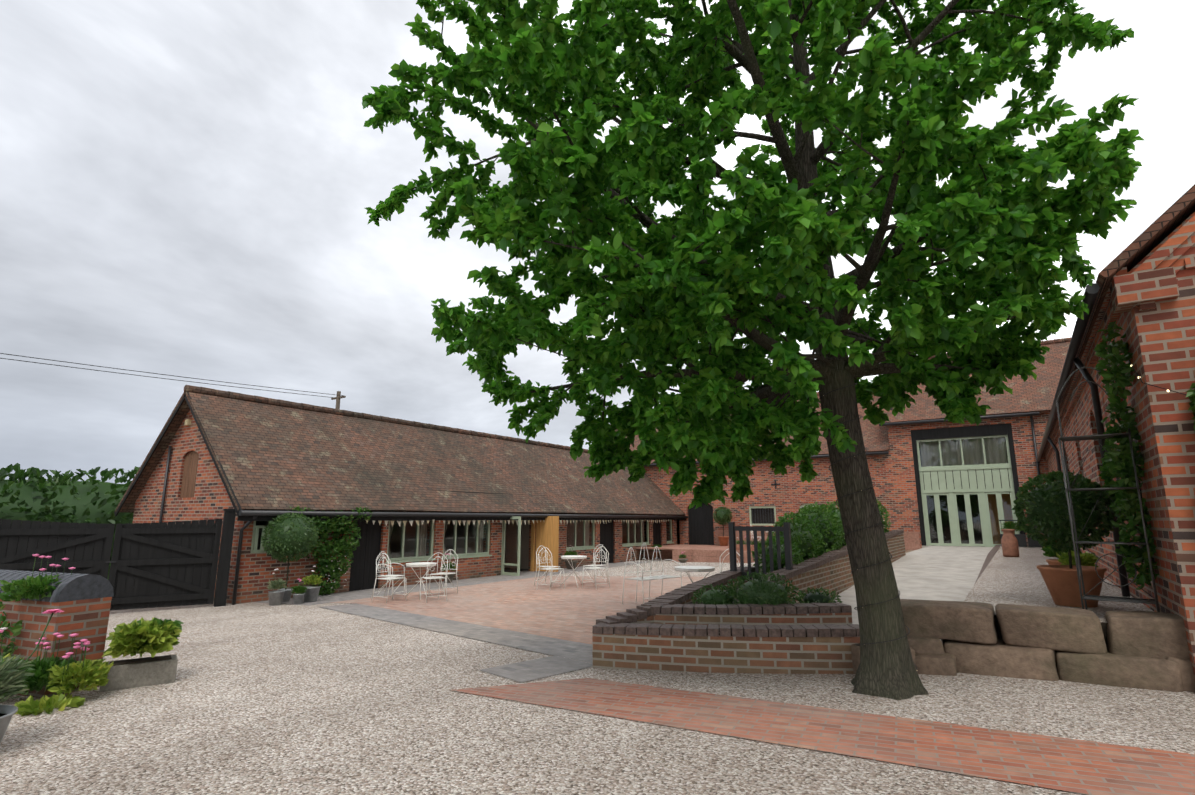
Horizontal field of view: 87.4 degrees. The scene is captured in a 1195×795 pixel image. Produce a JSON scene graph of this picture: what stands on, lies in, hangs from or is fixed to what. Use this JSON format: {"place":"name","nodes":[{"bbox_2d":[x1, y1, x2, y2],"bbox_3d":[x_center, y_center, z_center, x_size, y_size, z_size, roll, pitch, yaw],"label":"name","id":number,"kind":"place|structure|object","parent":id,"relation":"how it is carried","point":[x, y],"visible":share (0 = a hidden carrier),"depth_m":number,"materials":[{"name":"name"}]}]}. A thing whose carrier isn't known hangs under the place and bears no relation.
{"place":"outdoors","nodes":[
{"label":"outdoors","id":0,"kind":"place"},
{"bbox_2d":[0,560,1194,794],"bbox_3d":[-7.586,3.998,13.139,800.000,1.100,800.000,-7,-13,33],"label":"gravel ground","id":1,"kind":"structure","parent":0,"point":[254,698],"depth_m":4.67,"materials":[{"name":"grey gravel"}]},
{"bbox_2d":[0,609,63,743],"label":"tub planter","id":2,"kind":"object","parent":1,"relation":"on","point":[14,674],"visible":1,"depth_m":4.39,"materials":[{"name":"plant"}]},
{"bbox_2d":[0,570,113,697],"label":"brick wall","id":3,"kind":"structure","parent":1,"relation":"on","point":[82,602],"depth_m":6.01,"materials":[{"name":"brick"}]},
{"bbox_2d":[0,554,113,695],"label":"flowering plants","id":4,"kind":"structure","parent":1,"relation":"on","point":[55,675],"depth_m":5.72,"materials":[{"name":"green plant"}]},
{"bbox_2d":[6,480,114,485],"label":"treeline","id":5,"kind":"object","parent":1,"relation":"on","point":[76,483],"depth_m":122.53,"materials":[{"name":"green plant"}]},
{"bbox_2d":[0,463,139,578],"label":"hedge","id":6,"kind":"object","parent":1,"relation":"on","point":[65,500],"visible":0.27,"depth_m":18.18,"materials":[{"name":"green plant"}]},
{"bbox_2d":[15,617,182,716],"bbox_3d":[-4.640,2.475,5.891,0.635,0.662,1.501,-3,-11,14],"label":"trough planter","id":7,"kind":"object","parent":1,"relation":"on","point":[152,637],"visible":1,"depth_m":6.09,"materials":[{"name":"stone"}]},
{"bbox_2d":[0,509,235,610],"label":"entrance gate","id":8,"kind":"structure","parent":1,"relation":"on","point":[163,564],"depth_m":12.15,"materials":[{"name":"black wood"}]},
{"bbox_2d":[0,353,345,408],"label":"overhead power line","id":9,"kind":"object","parent":1,"relation":"on","point":[338,396],"visible":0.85,"depth_m":23.68,"materials":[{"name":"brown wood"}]},
{"bbox_2d":[114,385,687,604],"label":"barn","id":10,"kind":"structure","parent":1,"relation":"on","point":[257,463],"depth_m":17.41,"materials":[{"name":"brick"}]},
{"bbox_2d":[366,519,668,525],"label":"bunting flags","id":11,"kind":"object","parent":10,"relation":"attached to","point":[417,522],"visible":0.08,"depth_m":18.89},
{"bbox_2d":[441,536,765,582],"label":"chairs","id":12,"kind":"object","parent":1,"relation":"on","point":[568,566],"visible":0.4,"depth_m":22.18,"materials":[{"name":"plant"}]},
{"bbox_2d":[362,0,1143,699],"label":"oak tree","id":13,"kind":"object","parent":1,"relation":"on","point":[1016,270],"depth_m":4.87,"materials":[{"name":"green plant"}]},
{"bbox_2d":[635,530,920,562],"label":"brick wall","id":14,"kind":"structure","parent":1,"relation":"on","point":[702,553],"depth_m":25.16,"materials":[{"name":"brick"}]},
{"bbox_2d":[712,506,732,545],"bbox_3d":[5.732,5.875,28.597,0.916,1.775,0.902,-7,-13,33],"label":"topiary tree","id":15,"kind":"object","parent":14,"relation":"on","point":[722,515],"depth_m":28.44,"materials":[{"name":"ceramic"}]},
{"bbox_2d":[614,337,1071,547],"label":"barn","id":16,"kind":"structure","parent":1,"relation":"on","point":[937,479],"depth_m":25.20,"materials":[{"name":"brick"}]},
{"bbox_2d":[851,599,1194,691],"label":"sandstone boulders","id":17,"kind":"object","parent":1,"relation":"on","point":[1148,650],"visible":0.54,"depth_m":5.79,"materials":[{"name":"brown stone"}]},
{"bbox_2d":[1036,184,1194,677],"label":"building","id":18,"kind":"structure","parent":1,"relation":"on","point":[1141,291],"depth_m":5.68,"materials":[{"name":"brick"}]},
{"bbox_2d":[1128,360,1185,394],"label":"fairy lights","id":19,"kind":"object","parent":18,"relation":"attached to","point":[1131,365],"depth_m":5.60,"materials":[{"name":"black"}]},
{"bbox_2d":[1094,321,1194,589],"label":"climbing plant","id":20,"kind":"object","parent":1,"relation":"on","point":[1118,463],"visible":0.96,"depth_m":6.26,"materials":[{"name":"green plant"}]},
{"bbox_2d":[0,0,1194,483],"label":"sky","id":21,"kind":"structure","parent":0,"point":[187,187],"materials":[{"name":"grey"}]},
{"bbox_2d":[257,561,1194,794],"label":"courtyard paving","id":22,"kind":"structure","parent":0,"point":[521,611],"depth_m":5.06,"materials":[{"name":"red brick"}]},
{"bbox_2d":[260,512,318,601],"bbox_3d":[-6.665,3.432,13.512,1.132,1.880,1.157,-7,-13,33],"label":"potted topiary tree","id":23,"kind":"object","parent":22,"relation":"on","point":[291,538],"visible":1,"depth_m":13.33,"materials":[{"name":"plant"}]},
{"bbox_2d":[266,566,322,605],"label":"potted plants","id":24,"kind":"object","parent":22,"relation":"on","point":[307,593],"visible":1,"depth_m":12.91,"materials":[{"name":"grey plant"}]},
{"bbox_2d":[287,506,371,595],"bbox_3d":[-6.373,3.595,14.656,0.673,2.102,2.238,-7,-13,33],"label":"climber plant","id":25,"kind":"object","parent":22,"relation":"on","point":[341,544],"visible":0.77,"depth_m":14.76,"materials":[{"name":"green plant"}]},
{"bbox_2d":[372,549,457,602],"bbox_3d":[-4.027,3.856,13.630,1.764,1.018,1.950,1,-11,-4],"label":"patio table set","id":26,"kind":"object","parent":22,"relation":"on","point":[392,577],"visible":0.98,"depth_m":13.38,"materials":[{"name":"beige metal"}]},
{"bbox_2d":[534,544,609,588],"bbox_3d":[-0.581,4.198,15.583,1.912,1.020,1.775,2,-11,-9],"label":"patio table set","id":27,"kind":"object","parent":22,"relation":"on","point":[571,557],"visible":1,"depth_m":15.40,"materials":[{"name":"beige metal"}]},
{"bbox_2d":[622,542,761,603],"bbox_3d":[2.472,3.391,12.258,2.647,1.112,3.682,-7,-13,33],"label":"patio table set","id":28,"kind":"object","parent":22,"relation":"on","point":[688,569],"visible":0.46,"depth_m":11.55,"materials":[{"name":"beige metal"}]},
{"bbox_2d":[592,530,905,673],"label":"planter walls","id":29,"kind":"structure","parent":22,"relation":"on","point":[668,631],"depth_m":6.46,"materials":[{"name":"brick"}]},
{"bbox_2d":[728,522,792,581],"bbox_3d":[2.539,2.665,9.733,1.008,1.420,0.086,-8,-14,37],"label":"fence","id":30,"kind":"object","parent":29,"relation":"attached to","point":[785,528],"visible":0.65,"depth_m":9.78,"materials":[{"name":"black wood"}]},
{"bbox_2d":[687,588,856,636],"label":"planter soil","id":31,"kind":"structure","parent":29,"relation":"in","point":[733,603],"depth_m":7.90,"materials":[{"name":"brown soil"}]},
{"bbox_2d":[690,499,891,605],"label":"bed shrubs","id":32,"kind":"object","parent":31,"relation":"on","point":[819,530],"visible":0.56,"depth_m":10.19,"materials":[{"name":"green plant"}]},
{"bbox_2d":[835,545,1000,639],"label":"ramp path","id":33,"kind":"structure","parent":0,"point":[945,573],"depth_m":13.95,"materials":[{"name":"concrete"}]},
{"bbox_2d":[963,546,1153,646],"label":"terrace gravel","id":34,"kind":"structure","parent":0,"point":[1002,579],"depth_m":8.79,"materials":[{"name":"grey gravel"}]},
{"bbox_2d":[1001,529,1018,556],"bbox_3d":[10.653,3.751,16.165,0.360,0.700,0.360,-7,-13,33],"label":"milk churn","id":35,"kind":"object","parent":34,"relation":"on","point":[1009,542],"visible":1,"depth_m":16.05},
{"bbox_2d":[999,520,1100,566],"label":"potted flowers","id":36,"kind":"object","parent":34,"relation":"on","point":[1088,559],"depth_m":9.27,"materials":[{"name":"green plant"}]},
{"bbox_2d":[1011,470,1115,607],"bbox_3d":[5.414,1.603,7.223,1.006,1.525,0.990,-7,-13,33],"label":"topiary","id":37,"kind":"object","parent":34,"relation":"on","point":[1045,505],"visible":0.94,"depth_m":7.03,"materials":[{"name":"plant"}]},
{"bbox_2d":[1056,366,1159,611],"bbox_3d":[5.115,0.900,6.344,0.577,2.559,0.337,-10,-15,41],"label":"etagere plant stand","id":38,"kind":"object","parent":34,"relation":"on","point":[1085,597],"visible":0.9,"depth_m":6.32,"materials":[{"name":"grey metal"}]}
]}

